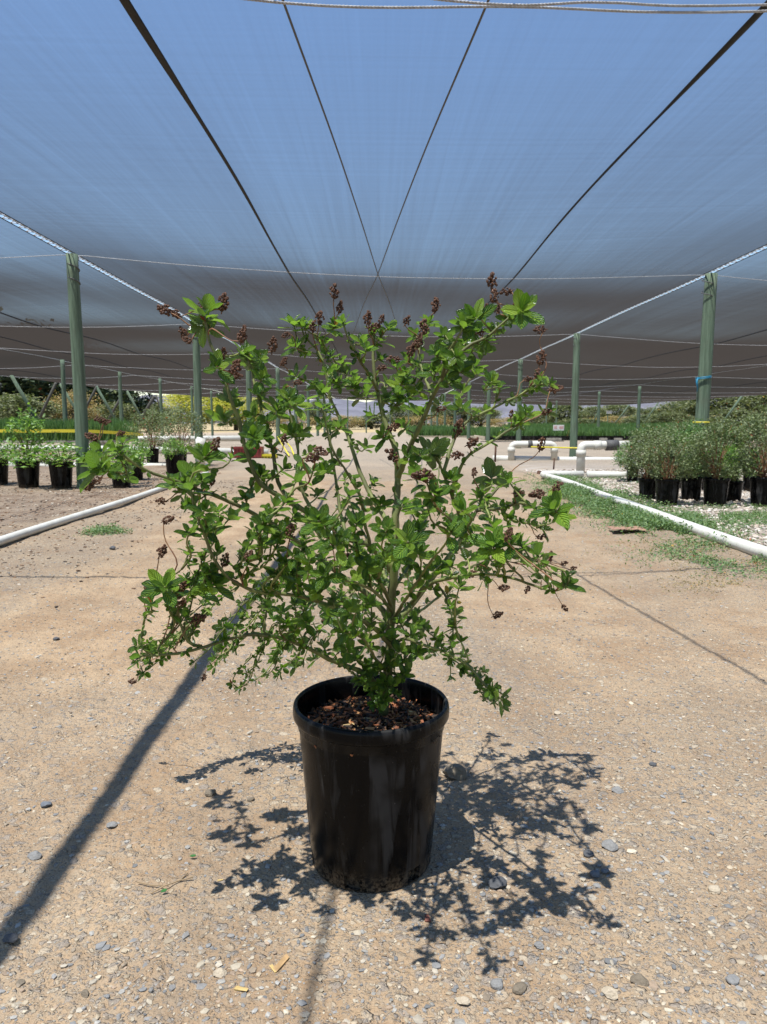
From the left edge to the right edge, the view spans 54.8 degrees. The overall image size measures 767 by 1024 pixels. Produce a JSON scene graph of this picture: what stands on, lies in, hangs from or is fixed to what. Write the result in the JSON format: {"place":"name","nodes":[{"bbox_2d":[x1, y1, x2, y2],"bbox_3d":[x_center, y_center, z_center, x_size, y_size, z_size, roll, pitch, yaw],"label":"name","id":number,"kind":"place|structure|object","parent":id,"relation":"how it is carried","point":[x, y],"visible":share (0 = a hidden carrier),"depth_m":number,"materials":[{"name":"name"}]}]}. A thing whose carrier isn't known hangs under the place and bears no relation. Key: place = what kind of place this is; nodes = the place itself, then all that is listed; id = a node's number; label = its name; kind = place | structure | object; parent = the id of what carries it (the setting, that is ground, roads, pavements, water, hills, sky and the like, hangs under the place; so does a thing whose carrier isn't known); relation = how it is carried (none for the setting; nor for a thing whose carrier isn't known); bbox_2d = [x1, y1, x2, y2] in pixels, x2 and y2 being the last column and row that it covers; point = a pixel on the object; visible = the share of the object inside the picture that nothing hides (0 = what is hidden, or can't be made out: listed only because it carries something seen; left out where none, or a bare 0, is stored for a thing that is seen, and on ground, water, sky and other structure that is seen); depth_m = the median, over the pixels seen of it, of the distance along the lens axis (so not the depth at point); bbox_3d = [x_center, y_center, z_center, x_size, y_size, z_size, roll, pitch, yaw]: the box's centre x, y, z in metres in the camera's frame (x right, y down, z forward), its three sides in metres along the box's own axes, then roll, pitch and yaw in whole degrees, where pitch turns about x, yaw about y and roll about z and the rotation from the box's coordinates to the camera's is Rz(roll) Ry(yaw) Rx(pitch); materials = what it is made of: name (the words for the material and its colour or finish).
{"place":"outdoors","nodes":[
{"label":"outdoors","id":0,"kind":"place"},
{"bbox_2d":[0,429,142,435],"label":"caution tape","id":1,"kind":"object","parent":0,"point":[69,430],"visible":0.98,"depth_m":21.42,"materials":[{"name":"plastic"}]},
{"bbox_2d":[0,480,271,610],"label":"verge gravel","id":2,"kind":"structure","parent":0,"point":[31,551],"depth_m":5.59,"materials":[{"name":"gravel"}]},
{"bbox_2d":[0,423,766,1023],"bbox_3d":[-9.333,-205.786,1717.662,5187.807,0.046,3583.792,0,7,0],"label":"ground","id":3,"kind":"structure","parent":0,"point":[72,763],"depth_m":1.76,"materials":[{"name":"gravel"}]},
{"bbox_2d":[0,440,22,484],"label":"potted shrub","id":4,"kind":"object","parent":3,"relation":"on","point":[4,462],"visible":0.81,"depth_m":10.31,"materials":[{"name":"green plant"}]},
{"bbox_2d":[3,402,50,487],"bbox_3d":[-4.763,-0.898,9.890,0.556,1.131,0.590,-1,7,-9],"label":"potted shrub","id":5,"kind":"object","parent":3,"relation":"on","point":[28,477],"visible":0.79,"depth_m":9.84,"materials":[{"name":"green plant"}]},
{"bbox_2d":[0,350,59,416],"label":"tree","id":6,"kind":"object","parent":3,"relation":"on","point":[27,386],"visible":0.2,"depth_m":51.07,"materials":[{"name":"green plant"}]},
{"bbox_2d":[0,391,61,420],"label":"bush","id":7,"kind":"object","parent":3,"relation":"on","point":[14,404],"visible":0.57,"depth_m":44.71,"materials":[{"name":"green plant"}]},
{"bbox_2d":[3,439,85,488],"bbox_3d":[-4.229,-0.635,9.760,1.391,0.639,1.118,-4,8,-28],"label":"potted shrub","id":8,"kind":"object","parent":3,"relation":"on","point":[61,469],"visible":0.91,"depth_m":9.66,"materials":[{"name":"green plant"}]},
{"bbox_2d":[0,378,95,417],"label":"tree","id":9,"kind":"object","parent":3,"relation":"on","point":[68,389],"visible":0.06,"depth_m":56.62,"materials":[{"name":"green plant"}]},
{"bbox_2d":[60,360,68,444],"bbox_3d":[-10.931,-3.576,25.377,0.175,3.242,0.172,0,7,0],"label":"support post","id":10,"kind":"object","parent":3,"relation":"on","point":[63,390],"visible":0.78,"depth_m":25.26,"materials":[{"name":"green metal"}]},
{"bbox_2d":[2,439,132,445],"bbox_3d":[-13.935,-2.277,24.831,10.400,0.310,2.800,0,7,0],"label":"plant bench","id":11,"kind":"object","parent":3,"relation":"on","point":[103,442],"visible":0.18,"depth_m":23.45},
{"bbox_2d":[0,416,137,440],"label":"seedling bed","id":12,"kind":"object","parent":11,"relation":"on","point":[115,425],"visible":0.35,"depth_m":23.45,"materials":[{"name":"plant"}]},
{"bbox_2d":[42,389,107,420],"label":"bush","id":13,"kind":"object","parent":3,"relation":"on","point":[58,402],"visible":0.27,"depth_m":49.07,"materials":[{"name":"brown plant"}]},
{"bbox_2d":[66,253,90,487],"bbox_3d":[-3.971,-1.684,9.646,0.176,3.241,0.174,0,7,0],"label":"support post","id":14,"kind":"object","parent":3,"relation":"on","point":[78,363],"visible":0.88,"depth_m":9.56,"materials":[{"name":"green wood"}]},
{"bbox_2d":[4,255,766,280],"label":"cross cable","id":15,"kind":"object","parent":14,"relation":"attached to","point":[370,276],"visible":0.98,"depth_m":10.01,"materials":[{"name":"metal"}]},
{"bbox_2d":[437,244,766,396],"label":"edge cable","id":16,"kind":"object","parent":15,"relation":"on","point":[663,294],"visible":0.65,"depth_m":12.81,"materials":[{"name":"white metal"}]},
{"bbox_2d":[50,365,145,420],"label":"tree","id":17,"kind":"object","parent":3,"relation":"on","point":[111,395],"visible":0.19,"depth_m":64.02,"materials":[{"name":"green plant"}]},
{"bbox_2d":[0,471,208,545],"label":"irrigation pipe","id":18,"kind":"object","parent":3,"relation":"on","point":[20,534],"visible":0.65,"depth_m":6.35,"materials":[{"name":"white plastic"}]},
{"bbox_2d":[0,471,219,535],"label":"gravel","id":19,"kind":"structure","parent":3,"relation":"on","point":[76,503],"depth_m":8.50,"materials":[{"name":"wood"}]},
{"bbox_2d":[88,401,140,425],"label":"bush","id":20,"kind":"object","parent":3,"relation":"on","point":[127,409],"visible":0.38,"depth_m":53.81,"materials":[{"name":"green plant"}]},
{"bbox_2d":[118,372,124,442],"bbox_3d":[-11.105,-4.294,31.337,0.176,3.243,0.182,0,7,0],"label":"support post","id":21,"kind":"object","parent":3,"relation":"on","point":[120,396],"visible":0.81,"depth_m":31.20,"materials":[{"name":"green metal"}]},
{"bbox_2d":[88,374,158,420],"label":"tree","id":22,"kind":"object","parent":3,"relation":"on","point":[144,401],"visible":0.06,"depth_m":69.18,"materials":[{"name":"green plant"}]},
{"bbox_2d":[103,440,153,487],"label":"potted shrub","id":23,"kind":"object","parent":3,"relation":"on","point":[116,483],"visible":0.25,"depth_m":9.76,"materials":[{"name":"green plant"}]},
{"bbox_2d":[0,445,267,453],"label":"irrigation pipe","id":24,"kind":"object","parent":3,"relation":"on","point":[226,450],"visible":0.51,"depth_m":20.43,"materials":[{"name":"white plastic"}]},
{"bbox_2d":[126,437,152,479],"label":"potted shrub","id":25,"kind":"object","parent":3,"relation":"on","point":[138,473],"visible":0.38,"depth_m":11.07,"materials":[{"name":"green plant"}]},
{"bbox_2d":[33,436,246,442],"bbox_3d":[-9.470,-2.826,28.818,8.479,0.301,0.220,0,7,0],"label":"irrigation pipe","id":26,"kind":"object","parent":3,"relation":"on","point":[229,438],"visible":0.1,"depth_m":28.74,"materials":[{"name":"white plastic"}]},
{"bbox_2d":[123,405,177,462],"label":"potted shrub","id":27,"kind":"object","parent":3,"relation":"on","point":[154,458],"visible":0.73,"depth_m":15.47,"materials":[{"name":"green plant"}]},
{"bbox_2d":[135,401,174,430],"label":"bush","id":28,"kind":"object","parent":3,"relation":"on","point":[158,408],"visible":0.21,"depth_m":68.83,"materials":[{"name":"green plant"}]},
{"bbox_2d":[159,436,188,473],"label":"potted shrub","id":29,"kind":"object","parent":3,"relation":"on","point":[171,459],"visible":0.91,"depth_m":12.02,"materials":[{"name":"green plant"}]},
{"bbox_2d":[149,403,210,461],"bbox_3d":[-4.033,-1.529,14.600,1.230,1.244,1.372,-4,8,-28],"label":"potted shrub","id":30,"kind":"object","parent":3,"relation":"on","point":[184,425],"visible":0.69,"depth_m":14.51,"materials":[{"name":"green plant"}]},
{"bbox_2d":[192,333,202,461],"bbox_3d":[-4.059,-2.466,16.148,0.191,3.242,0.188,0,7,0],"label":"support post","id":31,"kind":"object","parent":3,"relation":"on","point":[197,377],"visible":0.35,"depth_m":16.05,"materials":[{"name":"green metal"}]},
{"bbox_2d":[163,394,245,428],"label":"tree","id":32,"kind":"object","parent":3,"relation":"on","point":[177,399],"visible":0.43,"depth_m":79.47,"materials":[{"name":"yellow plant"}]},
{"bbox_2d":[202,396,268,429],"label":"tree","id":33,"kind":"object","parent":3,"relation":"on","point":[243,418],"visible":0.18,"depth_m":86.62,"materials":[{"name":"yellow plant"}]},
{"bbox_2d":[231,446,263,457],"bbox_3d":[-3.343,-1.474,18.236,0.750,0.270,0.476,0,7,0],"label":"crate","id":34,"kind":"object","parent":3,"relation":"on","point":[258,454],"visible":0.59,"depth_m":18.02,"materials":[{"name":"red plastic"}]},
{"bbox_2d":[246,370,251,439],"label":"support post","id":35,"kind":"object","parent":3,"relation":"on","point":[248,392],"visible":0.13,"depth_m":22.53,"materials":[{"name":"green metal"}]},
{"bbox_2d":[275,368,280,444],"bbox_3d":[-4.163,-4.031,29.146,0.205,3.243,0.212,0,7,0],"label":"support post","id":36,"kind":"object","parent":3,"relation":"on","point":[277,374],"visible":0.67,"depth_m":29.02,"materials":[{"name":"green metal"}]},
{"bbox_2d":[316,394,318,435],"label":"support post","id":37,"kind":"object","parent":3,"relation":"on","point":[317,433],"visible":0.34,"depth_m":48.67,"materials":[{"name":"green metal"}]},
{"bbox_2d":[102,388,756,396],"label":"cross cable","id":38,"kind":"object","parent":37,"relation":"attached to","point":[347,392],"visible":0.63,"depth_m":48.65,"materials":[{"name":"metal"}]},
{"bbox_2d":[436,249,766,403],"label":"shade cloth","id":39,"kind":"object","parent":38,"relation":"on","point":[674,318],"visible":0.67,"depth_m":19.34,"materials":[{"name":"grey fabric"}]},
{"bbox_2d":[77,271,586,892],"bbox_3d":[-0.078,0.135,1.360,1.057,1.108,0.927,0,7,0],"label":"potted shrub","id":40,"kind":"object","parent":3,"relation":"on","point":[371,737],"visible":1,"depth_m":1.30,"materials":[{"name":"green plant"}]},
{"bbox_2d":[312,415,364,429],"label":"bush","id":41,"kind":"object","parent":3,"relation":"on","point":[352,422],"visible":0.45,"depth_m":94.31,"materials":[{"name":"plant"}]},
{"bbox_2d":[348,414,394,428],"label":"bush","id":42,"kind":"object","parent":3,"relation":"on","point":[372,422],"visible":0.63,"depth_m":102.48,"materials":[{"name":"green plant"}]},
{"bbox_2d":[386,407,430,428],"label":"bush","id":43,"kind":"object","parent":3,"relation":"on","point":[403,414],"visible":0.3,"depth_m":106.08,"materials":[{"name":"green plant"}]},
{"bbox_2d":[51,523,766,586],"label":"grass","id":44,"kind":"structure","parent":3,"relation":"on","point":[102,528],"depth_m":4.76,"materials":[{"name":"plant"}]},
{"bbox_2d":[393,414,452,425],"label":"bush","id":45,"kind":"object","parent":3,"relation":"on","point":[419,417],"visible":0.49,"depth_m":98.26,"materials":[{"name":"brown plant"}]},
{"bbox_2d":[406,424,476,435],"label":"seedling bed","id":46,"kind":"object","parent":3,"relation":"on","point":[434,430],"visible":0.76,"depth_m":43.83,"materials":[{"name":"plant"}]},
{"bbox_2d":[429,403,470,426],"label":"tree","id":47,"kind":"object","parent":3,"relation":"on","point":[450,413],"visible":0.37,"depth_m":107.28,"materials":[{"name":"green plant"}]},
{"bbox_2d":[442,763,466,779],"bbox_3d":[0.170,0.625,1.778,0.056,0.036,0.049,0,7,0],"label":"stone","id":48,"kind":"object","parent":3,"relation":"on","point":[456,771],"visible":1,"depth_m":1.76,"materials":[{"name":"stone"}]},
{"bbox_2d":[457,405,506,426],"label":"bush","id":49,"kind":"object","parent":3,"relation":"on","point":[498,413],"visible":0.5,"depth_m":110.33,"materials":[{"name":"green plant"}]},
{"bbox_2d":[486,380,490,440],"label":"support post","id":50,"kind":"object","parent":3,"relation":"on","point":[488,416],"visible":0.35,"depth_m":32.30,"materials":[{"name":"green metal"}]},
{"bbox_2d":[487,876,506,888],"bbox_3d":[0.209,0.682,1.362,0.036,0.020,0.031,0,7,0],"label":"stone","id":51,"kind":"object","parent":3,"relation":"on","point":[495,882],"visible":1,"depth_m":1.35,"materials":[{"name":"stone"}]},
{"bbox_2d":[516,359,522,440],"bbox_3d":[4.622,-3.553,25.183,0.191,3.242,0.192,0,7,0],"label":"support post","id":52,"kind":"object","parent":3,"relation":"on","point":[520,379],"visible":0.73,"depth_m":25.04,"materials":[{"name":"green metal"}]},
{"bbox_2d":[6,348,764,367],"bbox_3d":[5.753,-5.019,24.543,46.316,0.153,2.692,-1,7,-8],"label":"cross cable","id":53,"kind":"object","parent":52,"relation":"attached to","point":[331,358],"visible":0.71,"depth_m":21.98,"materials":[{"name":"metal"}]},
{"bbox_2d":[508,441,557,460],"bbox_3d":[3.407,-1.402,16.872,1.155,0.453,0.172,0,7,0],"label":"standpipe","id":54,"kind":"object","parent":3,"relation":"on","point":[521,444],"visible":0.88,"depth_m":16.80,"materials":[{"name":"white plastic"}]},
{"bbox_2d":[492,455,628,460],"bbox_3d":[5.520,-1.197,17.009,6.027,0.213,0.166,0,7,0],"label":"irrigation pipe","id":55,"kind":"object","parent":3,"relation":"on","point":[499,457],"visible":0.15,"depth_m":16.93,"materials":[{"name":"white plastic"}]},
{"bbox_2d":[540,471,583,477],"bbox_3d":[2.766,-0.576,11.422,0.694,0.115,0.325,0,7,0],"label":"irrigation pipe","id":56,"kind":"object","parent":3,"relation":"on","point":[571,473],"visible":0.7,"depth_m":11.47,"materials":[{"name":"white plastic"}]},
{"bbox_2d":[533,405,591,423],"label":"tree","id":57,"kind":"object","parent":3,"relation":"on","point":[562,410],"visible":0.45,"depth_m":93.63,"materials":[{"name":"green plant"}]},
{"bbox_2d":[569,333,579,456],"bbox_3d":[4.663,-2.693,18.031,0.189,3.242,0.190,0,7,0],"label":"support post","id":58,"kind":"object","parent":3,"relation":"on","point":[575,396],"visible":0.93,"depth_m":17.95,"materials":[{"name":"green metal"}]},
{"bbox_2d":[6,324,766,345],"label":"cross cable","id":59,"kind":"object","parent":58,"relation":"attached to","point":[378,335],"visible":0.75,"depth_m":16.95,"materials":[{"name":"metal"}]},
{"bbox_2d":[578,406,612,420],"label":"tree","id":60,"kind":"object","parent":3,"relation":"on","point":[592,410],"visible":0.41,"depth_m":101.91,"materials":[{"name":"green plant"}]},
{"bbox_2d":[576,440,629,472],"bbox_3d":[3.935,-0.899,12.659,1.318,0.662,0.192,-1,7,-6],"label":"standpipe","id":61,"kind":"object","parent":3,"relation":"on","point":[606,445],"visible":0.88,"depth_m":12.54,"materials":[{"name":"white plastic"}]},
{"bbox_2d":[601,986,617,999],"bbox_3d":[0.333,0.710,1.092,0.022,0.014,0.019,0,7,0],"label":"stone","id":62,"kind":"object","parent":3,"relation":"on","point":[610,992],"visible":1,"depth_m":1.09,"materials":[{"name":"stone"}]},
{"bbox_2d":[502,421,722,427],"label":"seedling bed","id":63,"kind":"object","parent":3,"relation":"on","point":[604,424],"visible":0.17,"depth_m":52.13,"materials":[{"name":"plant"}]},
{"bbox_2d":[586,471,644,477],"bbox_3d":[3.576,-0.567,11.364,0.894,0.127,0.110,0,7,0],"label":"irrigation pipe","id":64,"kind":"object","parent":3,"relation":"on","point":[593,474],"visible":0.53,"depth_m":11.32,"materials":[{"name":"white plastic"}]},
{"bbox_2d":[470,425,764,435],"bbox_3d":[14.367,-4.767,42.779,19.182,0.547,14.410,0,7,0],"label":"seedling bed","id":65,"kind":"object","parent":3,"relation":"on","point":[618,430],"visible":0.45,"depth_m":36.02,"materials":[{"name":"plant"}]},
{"bbox_2d":[600,405,636,422],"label":"tree","id":66,"kind":"object","parent":3,"relation":"on","point":[629,411],"visible":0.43,"depth_m":106.03,"materials":[{"name":"green plant"}]},
{"bbox_2d":[485,436,754,439],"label":"black trays","id":67,"kind":"object","parent":3,"relation":"on","point":[562,437],"visible":0.41,"depth_m":35.66,"materials":[{"name":"plastic"}]},
{"bbox_2d":[610,435,649,481],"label":"potted shrub","id":68,"kind":"object","parent":3,"relation":"on","point":[622,454],"visible":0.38,"depth_m":10.72,"materials":[{"name":"green plant"}]},
{"bbox_2d":[512,470,764,548],"bbox_3d":[2.424,-0.257,8.948,1.736,0.146,8.832,0,7,3],"label":"weed mat","id":69,"kind":"object","parent":3,"relation":"on","point":[579,494],"visible":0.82,"depth_m":6.83,"materials":[{"name":"green plant"}]},
{"bbox_2d":[630,973,648,986],"bbox_3d":[0.389,0.711,1.122,0.027,0.016,0.020,5,9,36],"label":"stone","id":70,"kind":"object","parent":3,"relation":"on","point":[639,979],"visible":1,"depth_m":1.12,"materials":[{"name":"stone"}]},
{"bbox_2d":[514,474,766,539],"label":"gravel","id":71,"kind":"structure","parent":3,"relation":"on","point":[753,516],"depth_m":6.62,"materials":[{"name":"gravel"}]},
{"bbox_2d":[617,421,677,499],"bbox_3d":[2.927,-0.589,8.204,0.694,0.901,0.686,4,8,30],"label":"potted shrub","id":72,"kind":"object","parent":3,"relation":"on","point":[647,485],"visible":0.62,"depth_m":8.21,"materials":[{"name":"green plant"}]},
{"bbox_2d":[543,524,766,601],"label":"dry litter","id":73,"kind":"object","parent":3,"relation":"on","point":[709,583],"visible":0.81,"depth_m":4.42,"materials":[{"name":"plant"}]},
{"bbox_2d":[545,473,766,559],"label":"irrigation pipe","id":74,"kind":"object","parent":3,"relation":"on","point":[748,547],"visible":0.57,"depth_m":5.45,"materials":[{"name":"white plastic"}]},
{"bbox_2d":[636,417,700,505],"bbox_3d":[2.891,-0.519,7.591,0.701,0.907,0.747,3,7,22],"label":"potted shrub","id":75,"kind":"object","parent":3,"relation":"on","point":[667,487],"visible":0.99,"depth_m":7.51,"materials":[{"name":"green plant"}]},
{"bbox_2d":[644,410,694,424],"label":"bush","id":76,"kind":"object","parent":3,"relation":"on","point":[654,419],"visible":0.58,"depth_m":76.91,"materials":[{"name":"green plant"}]},
{"bbox_2d":[652,400,710,420],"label":"tree","id":77,"kind":"object","parent":3,"relation":"on","point":[668,407],"visible":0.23,"depth_m":90.13,"materials":[{"name":"green plant"}]},
{"bbox_2d":[667,416,704,487],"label":"potted shrub","id":78,"kind":"object","parent":3,"relation":"on","point":[680,425],"visible":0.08,"depth_m":9.78,"materials":[{"name":"green plant"}]},
{"bbox_2d":[659,417,729,500],"bbox_3d":[3.426,-0.589,8.091,0.651,0.937,0.705,-4,8,-28],"label":"potted shrub","id":79,"kind":"object","parent":3,"relation":"on","point":[691,488],"visible":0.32,"depth_m":8.07,"materials":[{"name":"green plant"}]},
{"bbox_2d":[693,273,717,434],"bbox_3d":[4.702,-1.834,10.884,0.244,3.243,0.240,2,7,17],"label":"support post","id":80,"kind":"object","parent":3,"relation":"on","point":[703,383],"visible":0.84,"depth_m":10.76,"materials":[{"name":"green wood"}]},
{"bbox_2d":[676,396,749,421],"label":"tree","id":81,"kind":"object","parent":3,"relation":"on","point":[691,406],"visible":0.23,"depth_m":78.68,"materials":[{"name":"green plant"}]},
{"bbox_2d":[680,413,747,505],"bbox_3d":[3.368,-0.533,7.542,0.718,0.943,0.686,-2,7,-13],"label":"potted shrub","id":82,"kind":"object","parent":3,"relation":"on","point":[715,487],"visible":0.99,"depth_m":7.46,"materials":[{"name":"green plant"}]},
{"bbox_2d":[692,406,764,426],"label":"bush","id":83,"kind":"object","parent":3,"relation":"on","point":[733,414],"visible":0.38,"depth_m":66.37,"materials":[{"name":"green plant"}]},
{"bbox_2d":[709,442,763,501],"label":"potted shrub","id":84,"kind":"object","parent":3,"relation":"on","point":[735,488],"visible":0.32,"depth_m":7.97,"materials":[{"name":"green plant"}]},
{"bbox_2d":[716,395,766,424],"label":"tree","id":85,"kind":"object","parent":3,"relation":"on","point":[746,401],"visible":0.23,"depth_m":73.93,"materials":[{"name":"green plant"}]},
{"bbox_2d":[730,401,766,506],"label":"potted shrub","id":86,"kind":"object","parent":3,"relation":"on","point":[758,489],"visible":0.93,"depth_m":7.45,"materials":[{"name":"green plant"}]},
{"bbox_2d":[732,413,766,490],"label":"potted shrub","id":87,"kind":"object","parent":3,"relation":"on","point":[746,483],"visible":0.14,"depth_m":9.28,"materials":[{"name":"green plant"}]},
{"bbox_2d":[0,0,766,401],"label":"sky","id":88,"kind":"structure","parent":0,"point":[383,79],"materials":[{"name":"blue"}]},
{"bbox_2d":[138,388,764,422],"bbox_3d":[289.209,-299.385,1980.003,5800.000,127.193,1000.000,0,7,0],"label":"hills","id":89,"kind":"structure","parent":0,"point":[358,408],"depth_m":1678.24,"materials":[{"name":"plant"}]},
{"bbox_2d":[525,468,766,545],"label":"pale gravel","id":90,"kind":"structure","parent":0,"point":[716,510],"depth_m":7.56,"materials":[{"name":"gravel"}]},
{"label":"support post","id":91,"kind":"object","parent":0,"visible":0},
{"bbox_2d":[202,392,712,399],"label":"cross cable","id":92,"kind":"object","parent":91,"relation":"attached to","point":[522,399],"visible":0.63,"depth_m":64.20,"materials":[{"name":"metal"}]},
{"bbox_2d":[0,349,243,396],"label":"shade cloth","id":93,"kind":"object","parent":92,"relation":"on","point":[24,365],"visible":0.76,"depth_m":32.45,"materials":[{"name":"fabric"}]},
{"bbox_2d":[515,366,766,404],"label":"shade cloth","id":94,"kind":"object","parent":92,"relation":"on","point":[667,390],"visible":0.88,"depth_m":48.07,"materials":[{"name":"fabric"}]},
{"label":"support post","id":95,"kind":"object","parent":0,"visible":0},
{"bbox_2d":[252,396,671,402],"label":"cross cable","id":96,"kind":"object","parent":95,"relation":"attached to","point":[439,400],"visible":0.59,"depth_m":71.53,"materials":[{"name":"metal"}]},
{"bbox_2d":[0,218,333,398],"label":"shade cloth","id":97,"kind":"object","parent":96,"relation":"on","point":[34,298],"visible":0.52,"depth_m":15.26,"materials":[{"name":"grey fabric"}]},
{"bbox_2d":[0,211,335,398],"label":"edge cable","id":98,"kind":"object","parent":96,"relation":"on","point":[80,257],"visible":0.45,"depth_m":10.11,"materials":[{"name":"white metal"}]},
{"bbox_2d":[0,0,766,400],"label":"shade cloth","id":99,"kind":"object","parent":96,"relation":"on","point":[686,202],"visible":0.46,"depth_m":7.89,"materials":[{"name":"grey fabric"}]},
{"bbox_2d":[282,0,398,332],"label":"diagonal cord","id":100,"kind":"object","parent":99,"relation":"attached to","point":[297,40],"visible":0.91,"depth_m":4.96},
{"bbox_2d":[353,0,489,333],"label":"diagonal cord","id":101,"kind":"object","parent":99,"relation":"attached to","point":[469,44],"visible":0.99,"depth_m":5.00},
{"bbox_2d":[247,0,766,13],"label":"steel rope","id":102,"kind":"object","parent":99,"relation":"attached to","point":[493,6],"visible":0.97,"depth_m":3.27,"materials":[{"name":"metal"}]},
{"bbox_2d":[434,0,766,6],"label":"steel rope","id":103,"kind":"object","parent":99,"relation":"attached to","point":[605,2],"visible":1,"depth_m":3.28,"materials":[{"name":"metal"}]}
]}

